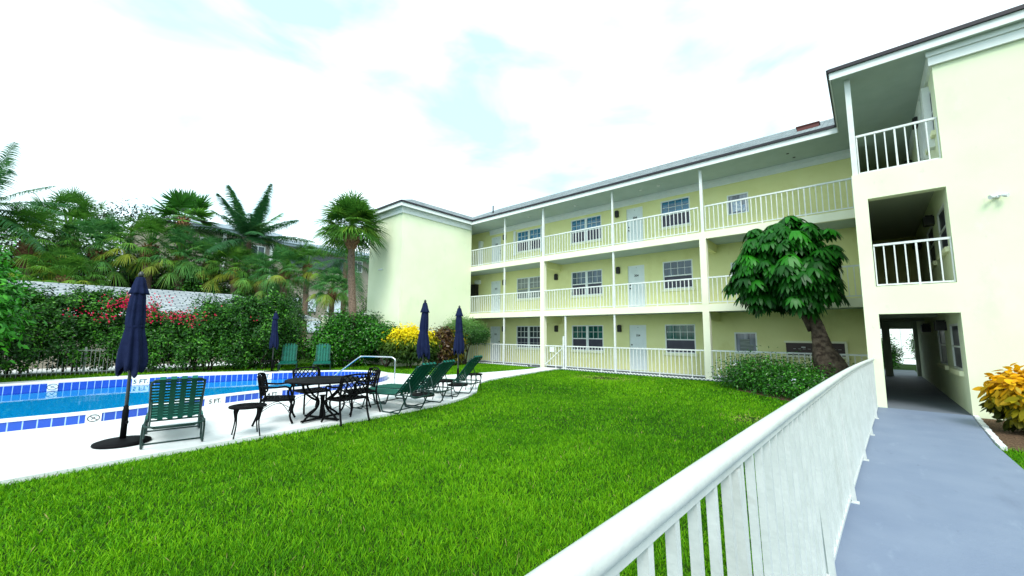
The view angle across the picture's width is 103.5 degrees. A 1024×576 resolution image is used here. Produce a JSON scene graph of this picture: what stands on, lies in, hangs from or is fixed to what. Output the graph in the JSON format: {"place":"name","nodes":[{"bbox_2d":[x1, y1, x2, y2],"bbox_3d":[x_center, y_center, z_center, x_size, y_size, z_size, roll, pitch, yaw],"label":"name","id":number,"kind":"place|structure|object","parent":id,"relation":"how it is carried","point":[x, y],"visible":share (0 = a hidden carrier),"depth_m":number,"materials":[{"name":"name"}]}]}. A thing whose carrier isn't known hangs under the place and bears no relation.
{"place":"outdoors","nodes":[
{"label":"outdoors","id":0,"kind":"place"},
{"bbox_2d":[1,361,278,373],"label":"driveway","id":1,"kind":"structure","parent":0,"point":[48,370],"depth_m":17.03,"materials":[{"name":"grey concrete"}]},
{"bbox_2d":[8,246,110,285],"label":"fan palm","id":2,"kind":"object","parent":1,"relation":"on","point":[74,261],"visible":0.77,"depth_m":22.93,"materials":[{"name":"green plant"}]},
{"bbox_2d":[4,280,319,369],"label":"garden wall","id":3,"kind":"structure","parent":1,"relation":"on","point":[179,298],"depth_m":21.54,"materials":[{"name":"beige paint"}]},
{"bbox_2d":[198,242,267,294],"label":"fan palm","id":4,"kind":"object","parent":1,"relation":"on","point":[240,251],"visible":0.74,"depth_m":29.14,"materials":[{"name":"green plant"}]},
{"bbox_2d":[0,354,1023,575],"bbox_3d":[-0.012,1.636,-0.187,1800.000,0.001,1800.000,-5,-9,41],"label":"ground","id":5,"kind":"structure","parent":0,"point":[903,367],"depth_m":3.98,"materials":[{"name":"green plant"}]},
{"bbox_2d":[0,234,46,363],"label":"shrub","id":6,"kind":"object","parent":5,"relation":"on","point":[7,299],"visible":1,"depth_m":12.29,"materials":[{"name":"green plant"}]},
{"bbox_2d":[0,142,78,253],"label":"coconut palm","id":7,"kind":"object","parent":5,"relation":"on","point":[4,173],"visible":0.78,"depth_m":22.72,"materials":[{"name":"green plant"}]},
{"bbox_2d":[0,200,92,282],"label":"fan palm","id":8,"kind":"object","parent":5,"relation":"on","point":[26,249],"visible":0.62,"depth_m":23.87,"materials":[{"name":"green plant"}]},
{"bbox_2d":[0,187,128,255],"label":"fan palm","id":9,"kind":"object","parent":5,"relation":"on","point":[72,198],"visible":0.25,"depth_m":29.15,"materials":[{"name":"green plant"}]},
{"bbox_2d":[33,212,153,286],"bbox_3d":[-28.152,-0.410,27.228,6.222,9.856,6.102,-2,-7,17],"label":"fan palm","id":10,"kind":"object","parent":5,"relation":"on","point":[107,224],"visible":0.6,"depth_m":26.76,"materials":[{"name":"green plant"}]},
{"bbox_2d":[0,347,201,377],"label":"picket fence","id":11,"kind":"object","parent":5,"relation":"on","point":[83,371],"visible":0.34,"depth_m":14.99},
{"bbox_2d":[0,222,228,291],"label":"broadleaf tree","id":12,"kind":"object","parent":5,"relation":"on","point":[130,284],"visible":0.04,"depth_m":28.07,"materials":[{"name":"green plant"}]},
{"bbox_2d":[52,198,210,271],"bbox_3d":[-32.923,-1.201,36.117,6.013,13.397,12.070,-5,-9,41],"label":"broadleaf tree","id":13,"kind":"object","parent":5,"relation":"on","point":[135,207],"visible":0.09,"depth_m":35.30,"materials":[{"name":"green plant"}]},
{"bbox_2d":[90,208,195,288],"bbox_3d":[-25.378,-0.468,27.890,5.844,10.163,6.141,-5,-9,41],"label":"fan palm","id":14,"kind":"object","parent":5,"relation":"on","point":[151,224],"visible":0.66,"depth_m":27.41,"materials":[{"name":"green plant"}]},
{"bbox_2d":[0,282,295,377],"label":"bougainvillea hedge","id":15,"kind":"object","parent":5,"relation":"on","point":[83,325],"visible":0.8,"depth_m":15.87,"materials":[{"name":"green plant"}]},
{"bbox_2d":[130,223,224,291],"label":"fan palm","id":16,"kind":"object","parent":5,"relation":"on","point":[189,236],"visible":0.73,"depth_m":27.83,"materials":[{"name":"green plant"}]},
{"bbox_2d":[149,188,220,290],"bbox_3d":[-24.216,-1.415,29.596,4.871,12.448,4.469,-5,-9,41],"label":"fan palm","id":17,"kind":"object","parent":5,"relation":"on","point":[185,203],"visible":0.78,"depth_m":29.59,"materials":[{"name":"green plant"}]},
{"bbox_2d":[163,232,248,292],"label":"fan palm","id":18,"kind":"object","parent":5,"relation":"on","point":[212,240],"visible":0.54,"depth_m":28.90,"materials":[{"name":"green plant"}]},
{"bbox_2d":[126,245,321,324],"bbox_3d":[-21.167,0.956,31.110,6.871,8.213,12.504,-5,-9,41],"label":"broadleaf tree","id":19,"kind":"object","parent":5,"relation":"on","point":[193,288],"visible":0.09,"depth_m":29.18,"materials":[{"name":"green plant"}]},
{"bbox_2d":[167,289,311,369],"bbox_3d":[-11.990,1.852,18.334,3.663,3.631,5.726,-5,-9,41],"label":"shrub","id":20,"kind":"object","parent":5,"relation":"on","point":[260,352],"visible":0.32,"depth_m":17.85,"materials":[{"name":"green plant"}]},
{"bbox_2d":[174,183,313,294],"bbox_3d":[-20.732,-1.556,32.063,9.197,13.408,8.559,-3,-7,29],"label":"coconut palm","id":21,"kind":"object","parent":5,"relation":"on","point":[251,228],"visible":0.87,"depth_m":31.08,"materials":[{"name":"green plant"}]},
{"bbox_2d":[123,220,369,346],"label":"balcony building","id":22,"kind":"structure","parent":5,"relation":"on","point":[262,249],"depth_m":44.62,"materials":[{"name":"beige paint"}]},
{"bbox_2d":[252,245,264,253],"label":"window","id":23,"kind":"structure","parent":22,"relation":"in","point":[261,249],"depth_m":41.02,"materials":[{"name":"glass"}]},
{"bbox_2d":[355,261,362,272],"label":"window","id":24,"kind":"structure","parent":22,"relation":"in","point":[361,263],"depth_m":49.27,"materials":[{"name":"grey glass"}]},
{"bbox_2d":[221,252,292,301],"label":"fan palm","id":25,"kind":"object","parent":5,"relation":"on","point":[256,259],"visible":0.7,"depth_m":28.86,"materials":[{"name":"green plant"}]},
{"bbox_2d":[0,367,558,484],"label":"pool deck","id":26,"kind":"structure","parent":5,"relation":"on","point":[26,454],"depth_m":6.48,"materials":[{"name":"white concrete"}]},
{"bbox_2d":[90,271,151,448],"bbox_3d":[-5.531,0.982,5.873,0.630,2.470,0.630,-2,-7,24],"label":"patio umbrella","id":27,"kind":"object","parent":26,"relation":"on","point":[132,357],"visible":0.99,"depth_m":5.82,"materials":[{"name":"blue fabric"}]},
{"bbox_2d":[139,375,205,449],"bbox_3d":[-5.089,1.756,6.112,0.688,0.995,2.072,6,-8,-39],"label":"lounger","id":28,"kind":"object","parent":26,"relation":"on","point":[179,410],"visible":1,"depth_m":5.59,"materials":[{"name":"teal plastic"}]},
{"bbox_2d":[0,370,387,431],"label":"swimming pool","id":29,"kind":"structure","parent":26,"relation":"in","point":[29,415],"depth_m":11.01,"materials":[{"name":"blue tile"}]},
{"bbox_2d":[0,378,309,406],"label":"pool water","id":30,"kind":"structure","parent":29,"relation":"in","point":[37,397],"depth_m":10.94,"materials":[{"name":"blue liquid"}]},
{"bbox_2d":[228,402,266,438],"bbox_3d":[-4.110,2.048,6.255,0.512,0.463,0.512,-3,-8,30],"label":"side table","id":31,"kind":"object","parent":26,"relation":"on","point":[258,406],"visible":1,"depth_m":6.22,"materials":[{"name":"black metal"}]},
{"bbox_2d":[262,360,275,370],"bbox_3d":[-9.985,3.198,16.551,0.512,0.463,0.512,-2,-7,24],"label":"side table","id":32,"kind":"object","parent":26,"relation":"on","point":[265,361],"visible":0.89,"depth_m":16.53,"materials":[{"name":"black metal"}]},
{"bbox_2d":[264,311,278,371],"bbox_3d":[-9.598,2.157,16.266,0.630,2.470,0.630,4,-7,-27],"label":"patio umbrella","id":33,"kind":"object","parent":26,"relation":"on","point":[274,341],"visible":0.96,"depth_m":16.22,"materials":[{"name":"blue fabric"}]},
{"bbox_2d":[251,372,295,426],"bbox_3d":[-4.209,1.945,7.204,0.632,0.870,0.623,3,-7,-24],"label":"dining chair","id":34,"kind":"object","parent":26,"relation":"on","point":[262,380],"visible":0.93,"depth_m":7.06,"materials":[{"name":"black metal"}]},
{"bbox_2d":[277,344,297,370],"bbox_3d":[-9.587,2.969,17.320,0.688,1.118,1.974,4,-7,-26],"label":"lounger","id":35,"kind":"object","parent":26,"relation":"on","point":[290,357],"visible":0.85,"depth_m":17.84,"materials":[{"name":"teal plastic"}]},
{"bbox_2d":[288,367,331,414],"bbox_3d":[-4.101,2.066,8.254,0.632,0.870,0.623,-4,-8,35],"label":"dining chair","id":36,"kind":"object","parent":26,"relation":"on","point":[317,390],"visible":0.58,"depth_m":8.27,"materials":[{"name":"black metal"}]},
{"bbox_2d":[312,344,330,369],"bbox_3d":[-8.204,2.996,17.466,0.688,1.118,1.974,3,-7,-23],"label":"lounger","id":37,"kind":"object","parent":26,"relation":"on","point":[321,357],"visible":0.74,"depth_m":18.00,"materials":[{"name":"teal plastic"}]},
{"bbox_2d":[284,376,359,422],"bbox_3d":[-3.504,2.049,7.462,1.284,0.730,1.284,-2,-7,24],"label":"dining table","id":38,"kind":"object","parent":26,"relation":"on","point":[314,380],"visible":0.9,"depth_m":7.36,"materials":[{"name":"black metal"}]},
{"bbox_2d":[321,373,370,426],"bbox_3d":[-2.971,1.963,7.273,0.632,0.870,0.623,-4,-8,35],"label":"dining chair","id":39,"kind":"object","parent":26,"relation":"on","point":[341,397],"visible":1,"depth_m":7.17,"materials":[{"name":"black metal"}]},
{"bbox_2d":[342,359,353,369],"bbox_3d":[-7.023,3.320,17.329,0.512,0.463,0.512,2,-7,-10],"label":"side table","id":40,"kind":"object","parent":26,"relation":"on","point":[347,363],"visible":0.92,"depth_m":17.21,"materials":[{"name":"black metal"}]},
{"bbox_2d":[341,367,380,414],"bbox_3d":[-3.066,2.071,8.225,0.632,0.870,0.623,6,-8,-38],"label":"dining chair","id":41,"kind":"object","parent":26,"relation":"on","point":[376,372],"visible":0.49,"depth_m":8.21,"materials":[{"name":"black metal"}]},
{"bbox_2d":[334,356,395,383],"bbox_3d":[-4.845,2.728,12.737,2.555,1.175,0.099,-1,-7,11],"label":"pool grab rail","id":42,"kind":"object","parent":26,"relation":"attached to","point":[372,356],"visible":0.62,"depth_m":12.68,"materials":[{"name":"silver metal"}]},
{"bbox_2d":[349,362,436,413],"bbox_3d":[-2.557,2.049,8.553,2.062,1.005,0.688,-3,-7,28],"label":"lounger","id":43,"kind":"object","parent":26,"relation":"on","point":[420,373],"visible":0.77,"depth_m":8.26,"materials":[{"name":"teal plastic"}]},
{"bbox_2d":[370,360,455,406],"bbox_3d":[-2.283,2.137,9.310,2.062,1.005,0.688,-3,-7,27],"label":"lounger","id":44,"kind":"object","parent":26,"relation":"on","point":[438,373],"visible":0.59,"depth_m":9.07,"materials":[{"name":"teal plastic"}]},
{"bbox_2d":[410,300,434,396],"bbox_3d":[-2.292,1.532,10.478,0.630,2.470,0.630,-1,-7,11],"label":"patio umbrella","id":45,"kind":"object","parent":26,"relation":"on","point":[423,347],"visible":0.94,"depth_m":10.42,"materials":[{"name":"blue fabric"}]},
{"bbox_2d":[432,379,453,400],"bbox_3d":[-1.685,2.474,9.824,0.512,0.463,0.512,-1,-7,13],"label":"side table","id":46,"kind":"object","parent":26,"relation":"on","point":[442,381],"visible":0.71,"depth_m":9.75,"materials":[{"name":"black metal"}]},
{"bbox_2d":[424,355,482,396],"bbox_3d":[-1.780,2.286,10.709,2.029,1.034,0.688,-2,-7,22],"label":"lounger","id":47,"kind":"object","parent":26,"relation":"on","point":[462,373],"visible":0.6,"depth_m":10.40,"materials":[{"name":"teal plastic"}]},
{"bbox_2d":[448,305,467,386],"bbox_3d":[-1.666,1.776,12.578,0.630,2.470,0.630,2,-7,-10],"label":"patio umbrella","id":48,"kind":"object","parent":26,"relation":"on","point":[458,347],"visible":0.94,"depth_m":12.52,"materials":[{"name":"blue fabric"}]},
{"bbox_2d":[465,373,482,390],"bbox_3d":[-1.093,2.665,11.465,0.512,0.463,0.512,-4,-8,35],"label":"side table","id":49,"kind":"object","parent":26,"relation":"on","point":[473,374],"visible":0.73,"depth_m":11.40,"materials":[{"name":"black metal"}]},
{"bbox_2d":[248,243,317,299],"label":"fan palm","id":50,"kind":"object","parent":5,"relation":"on","point":[283,254],"visible":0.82,"depth_m":29.28,"materials":[{"name":"green plant"}]},
{"bbox_2d":[284,290,311,336],"bbox_3d":[-13.540,2.215,24.334,1.993,4.210,2.744,-5,-9,41],"label":"shrub","id":51,"kind":"object","parent":5,"relation":"on","point":[300,311],"visible":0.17,"depth_m":24.66,"materials":[{"name":"green plant"}]},
{"bbox_2d":[281,242,332,354],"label":"fan palm","id":52,"kind":"object","parent":5,"relation":"on","point":[307,274],"visible":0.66,"depth_m":29.73,"materials":[{"name":"green plant"}]},
{"bbox_2d":[305,267,359,317],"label":"fan palm","id":53,"kind":"object","parent":5,"relation":"on","point":[331,296],"visible":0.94,"depth_m":24.10,"materials":[{"name":"green plant"}]},
{"bbox_2d":[305,223,369,313],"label":"fan palm","id":54,"kind":"object","parent":5,"relation":"on","point":[345,269],"visible":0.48,"depth_m":26.82,"materials":[{"name":"green plant"}]},
{"bbox_2d":[297,301,388,366],"bbox_3d":[-8.133,2.329,20.257,3.326,3.207,4.893,-5,-9,41],"label":"shrub","id":55,"kind":"object","parent":5,"relation":"on","point":[334,333],"visible":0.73,"depth_m":19.23,"materials":[{"name":"green plant"}]},
{"bbox_2d":[321,313,366,359],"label":"garden wall","id":56,"kind":"structure","parent":5,"relation":"on","point":[327,319],"depth_m":28.18,"materials":[{"name":"paint"}]},
{"bbox_2d":[309,189,388,366],"bbox_3d":[-7.972,-0.550,19.827,4.083,8.778,3.996,-5,-9,41],"label":"fan palm","id":57,"kind":"object","parent":5,"relation":"on","point":[353,209],"visible":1,"depth_m":19.79,"materials":[{"name":"green plant"}]},
{"bbox_2d":[347,284,367,312],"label":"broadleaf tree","id":58,"kind":"object","parent":5,"relation":"on","point":[365,307],"visible":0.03,"depth_m":27.06,"materials":[{"name":"green plant"}]},
{"bbox_2d":[355,319,399,366],"bbox_3d":[-6.144,2.679,19.674,2.255,2.382,2.687,-5,-9,41],"label":"shrub","id":59,"kind":"object","parent":5,"relation":"on","point":[372,336],"visible":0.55,"depth_m":19.16,"materials":[{"name":"green plant"}]},
{"bbox_2d":[378,322,441,367],"bbox_3d":[-4.657,2.664,18.902,2.528,2.234,2.904,-5,-9,41],"label":"shrub","id":60,"kind":"object","parent":5,"relation":"on","point":[401,345],"visible":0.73,"depth_m":18.37,"materials":[{"name":"yellow plant"}]},
{"bbox_2d":[428,323,455,364],"bbox_3d":[-3.701,2.881,20.384,1.776,2.254,1.833,1,-7,-7],"label":"shrub","id":61,"kind":"object","parent":5,"relation":"on","point":[443,335],"visible":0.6,"depth_m":20.03,"materials":[{"name":"red plant"}]},
{"bbox_2d":[449,324,471,364],"bbox_3d":[-2.887,2.917,21.005,1.548,2.222,1.736,-5,-9,41],"label":"shrub","id":62,"kind":"object","parent":5,"relation":"on","point":[461,357],"visible":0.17,"depth_m":20.70,"materials":[{"name":"green plant"}]},
{"bbox_2d":[437,312,490,363],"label":"clipped tree","id":63,"kind":"object","parent":5,"relation":"on","point":[477,332],"visible":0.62,"depth_m":21.38,"materials":[{"name":"green plant"}]},
{"bbox_2d":[468,361,527,366],"bbox_3d":[-0.877,4.043,21.518,4.432,0.089,0.044,-5,-9,41],"label":"garden edging","id":64,"kind":"object","parent":5,"relation":"on","point":[500,364],"visible":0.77,"depth_m":21.23,"materials":[{"name":"white concrete"}]},
{"bbox_2d":[561,368,731,382],"bbox_3d":[5.120,3.487,16.254,7.634,0.089,0.044,-5,-9,41],"label":"garden edging","id":65,"kind":"object","parent":5,"relation":"on","point":[644,374],"visible":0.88,"depth_m":15.99,"materials":[{"name":"white concrete"}]},
{"bbox_2d":[364,4,1023,419],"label":"apartment building","id":66,"kind":"structure","parent":5,"relation":"on","point":[902,170],"depth_m":14.74,"materials":[{"name":"yellow paint"}]},
{"bbox_2d":[490,326,499,360],"bbox_3d":[-0.994,3.322,24.181,0.820,2.040,0.090,-5,-9,41],"label":"door","id":67,"kind":"structure","parent":66,"relation":"in","point":[495,330],"depth_m":24.21,"materials":[{"name":"paint"}]},
{"bbox_2d":[491,281,500,312],"bbox_3d":[-0.962,0.591,24.506,0.820,2.040,0.055,-5,-9,41],"label":"door","id":68,"kind":"structure","parent":66,"relation":"in","point":[495,285],"depth_m":24.51,"materials":[{"name":"paint"}]},
{"bbox_2d":[491,236,500,263],"bbox_3d":[-0.953,-2.143,24.805,0.820,2.040,0.090,-5,-9,41],"label":"door","id":69,"kind":"structure","parent":66,"relation":"in","point":[496,240],"depth_m":24.86,"materials":[{"name":"paint"}]},
{"bbox_2d":[515,326,539,349],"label":"window","id":70,"kind":"structure","parent":66,"relation":"in","point":[528,335],"depth_m":22.53,"materials":[{"name":"glass"}]},
{"bbox_2d":[516,276,539,300],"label":"window","id":71,"kind":"structure","parent":66,"relation":"in","point":[527,282],"depth_m":22.84,"materials":[{"name":"white glass"}]},
{"bbox_2d":[516,227,540,253],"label":"window","id":72,"kind":"structure","parent":66,"relation":"in","point":[532,233],"depth_m":23.13,"materials":[{"name":"white glass"}]},
{"bbox_2d":[570,269,602,297],"bbox_3d":[3.758,-0.206,20.341,1.910,1.350,0.118,-5,-9,41],"label":"window","id":73,"kind":"structure","parent":66,"relation":"in","point":[588,278],"depth_m":20.33,"materials":[{"name":"glass"}]},
{"bbox_2d":[571,215,601,245],"bbox_3d":[3.779,-2.938,20.653,1.910,1.350,0.118,-5,-9,41],"label":"window","id":74,"kind":"structure","parent":66,"relation":"in","point":[593,221],"depth_m":20.65,"materials":[{"name":"white glass"}]},
{"bbox_2d":[570,325,603,352],"bbox_3d":[3.737,2.527,20.029,1.910,1.350,0.118,-5,-9,41],"label":"window","id":75,"kind":"structure","parent":66,"relation":"in","point":[582,335],"depth_m":20.03,"materials":[{"name":"white paint"}]},
{"bbox_2d":[626,206,642,242],"bbox_3d":[5.769,-2.765,18.905,0.810,2.040,0.090,-5,-9,41],"label":"door","id":76,"kind":"structure","parent":66,"relation":"in","point":[633,213],"depth_m":18.94,"materials":[{"name":"paint"}]},
{"bbox_2d":[628,265,644,306],"bbox_3d":[5.748,-0.033,18.593,0.810,2.040,0.090,-5,-9,41],"label":"door","id":77,"kind":"structure","parent":66,"relation":"in","point":[635,273],"depth_m":18.62,"materials":[{"name":"paint"}]},
{"bbox_2d":[629,325,646,370],"bbox_3d":[5.727,2.700,18.281,0.810,2.040,0.090,-5,-9,41],"label":"door","id":78,"kind":"structure","parent":66,"relation":"in","point":[637,333],"depth_m":18.30,"materials":[{"name":"paint"}]},
{"bbox_2d":[660,196,691,230],"bbox_3d":[7.157,-3.265,17.690,1.380,1.320,0.118,-5,-9,41],"label":"window","id":79,"kind":"structure","parent":66,"relation":"in","point":[682,203],"depth_m":17.71,"materials":[{"name":"glass"}]},
{"bbox_2d":[662,259,694,291],"bbox_3d":[7.136,-0.533,17.378,1.380,1.320,0.118,-5,-9,41],"label":"window","id":80,"kind":"structure","parent":66,"relation":"in","point":[679,269],"depth_m":17.40,"materials":[{"name":"white glass"}]},
{"bbox_2d":[664,324,697,356],"bbox_3d":[7.115,2.199,17.066,1.380,1.320,0.118,-5,-9,41],"label":"window","id":81,"kind":"structure","parent":66,"relation":"in","point":[677,336],"depth_m":17.09,"materials":[{"name":"white paint"}]},
{"bbox_2d":[727,192,748,214],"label":"window","id":82,"kind":"structure","parent":66,"relation":"in","point":[745,194],"depth_m":16.10,"materials":[{"name":"glass"}]},
{"bbox_2d":[734,332,757,353],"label":"window","id":83,"kind":"structure","parent":66,"relation":"in","point":[744,341],"depth_m":15.48,"materials":[{"name":"white paint"}]},
{"bbox_2d":[925,92,935,154],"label":"window","id":84,"kind":"structure","parent":66,"relation":"in","point":[933,133],"depth_m":9.51,"materials":[{"name":"white paint"}]},
{"bbox_2d":[927,226,936,271],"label":"window","id":85,"kind":"structure","parent":66,"relation":"in","point":[930,235],"depth_m":11.43,"materials":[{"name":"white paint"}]},
{"bbox_2d":[937,331,948,369],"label":"window","id":86,"kind":"structure","parent":66,"relation":"in","point":[941,334],"depth_m":11.14,"materials":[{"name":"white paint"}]},
{"bbox_2d":[937,203,949,259],"bbox_3d":[10.248,-1.330,9.610,0.130,1.150,1.430,-5,-9,41],"label":"window","id":87,"kind":"structure","parent":66,"relation":"in","point":[941,220],"depth_m":9.67,"materials":[{"name":"white paint"}]},
{"bbox_2d":[949,323,963,375],"bbox_3d":[10.228,1.402,9.298,0.130,1.150,1.430,-5,-9,41],"label":"window","id":88,"kind":"structure","parent":66,"relation":"in","point":[955,341],"depth_m":9.38,"materials":[{"name":"white paint"}]},
{"bbox_2d":[735,388,796,400],"bbox_3d":[7.075,2.896,10.490,3.400,0.001,6.300,-5,-9,41],"label":"planting bed","id":89,"kind":"object","parent":5,"relation":"on","point":[782,398],"visible":0.07,"depth_m":11.34,"materials":[{"name":"brown soil"}]},
{"bbox_2d":[705,345,853,399],"bbox_3d":[7.724,2.647,11.586,4.222,1.951,3.583,-5,-9,41],"label":"flowering bush","id":90,"kind":"object","parent":89,"relation":"on","point":[790,380],"visible":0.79,"depth_m":11.41,"materials":[{"name":"green plant"}]},
{"bbox_2d":[721,215,850,381],"bbox_3d":[8.063,0.484,11.802,2.635,5.228,3.226,3,-7,-24],"label":"umbrella tree","id":91,"kind":"object","parent":89,"relation":"on","point":[792,264],"visible":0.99,"depth_m":11.19,"materials":[{"name":"green plant"}]},
{"bbox_2d":[881,331,904,367],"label":"shrub","id":92,"kind":"object","parent":5,"relation":"on","point":[895,359],"visible":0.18,"depth_m":21.62,"materials":[{"name":"green plant"}]},
{"bbox_2d":[903,330,915,358],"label":"shrub","id":93,"kind":"object","parent":5,"relation":"on","point":[911,343],"visible":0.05,"depth_m":23.41,"materials":[{"name":"green plant"}]},
{"bbox_2d":[835,429,1023,575],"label":"walkway","id":94,"kind":"structure","parent":5,"relation":"on","point":[932,506],"depth_m":3.69,"materials":[{"name":"blue paint"}]},
{"bbox_2d":[525,358,878,575],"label":"handrail","id":95,"kind":"object","parent":94,"relation":"on","point":[807,449],"visible":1,"depth_m":1.62,"materials":[{"name":"paint"}]},
{"bbox_2d":[872,407,993,443],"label":"walkway","id":96,"kind":"structure","parent":5,"relation":"on","point":[948,426],"depth_m":7.36,"materials":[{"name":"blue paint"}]},
{"bbox_2d":[973,415,1007,450],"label":"bed kerb","id":97,"kind":"structure","parent":5,"relation":"on","point":[993,437],"depth_m":6.64,"materials":[{"name":"white concrete"}]},
{"bbox_2d":[981,418,1023,451],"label":"garden bed","id":98,"kind":"object","parent":5,"relation":"on","point":[1011,439],"visible":0.5,"depth_m":6.73,"materials":[{"name":"brown soil"}]},
{"bbox_2d":[972,362,1023,431],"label":"croton bush","id":99,"kind":"object","parent":98,"relation":"on","point":[1003,396],"visible":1,"depth_m":6.90,"materials":[{"name":"yellow plant"}]},
{"bbox_2d":[0,0,1023,276],"label":"sky","id":100,"kind":"structure","parent":0,"point":[465,107],"materials":[{"name":"white"}]},
{"bbox_2d":[469,359,732,381],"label":"gallery floor","id":101,"kind":"structure","parent":0,"point":[560,367],"depth_m":17.74,"materials":[{"name":"paint"}]},
{"bbox_2d":[880,329,915,359],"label":"garage building","id":102,"kind":"structure","parent":0,"point":[900,335],"depth_m":29.99,"materials":[{"name":"white paint"}]},
{"bbox_2d":[900,329,914,357],"bbox_3d":[30.055,4.012,29.181,2.700,2.170,0.059,-5,-9,41],"label":"garage door","id":103,"kind":"structure","parent":102,"relation":"in","point":[905,333],"depth_m":29.87,"materials":[{"name":"white paint"}]},
{"bbox_2d":[900,359,915,364],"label":"driveway","id":104,"kind":"structure","parent":0,"point":[908,361],"depth_m":27.15,"materials":[{"name":"white concrete"}]},
{"bbox_2d":[884,369,972,415],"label":"passage floor","id":105,"kind":"structure","parent":0,"point":[908,389],"depth_m":11.02,"materials":[{"name":"paint"}]}
]}

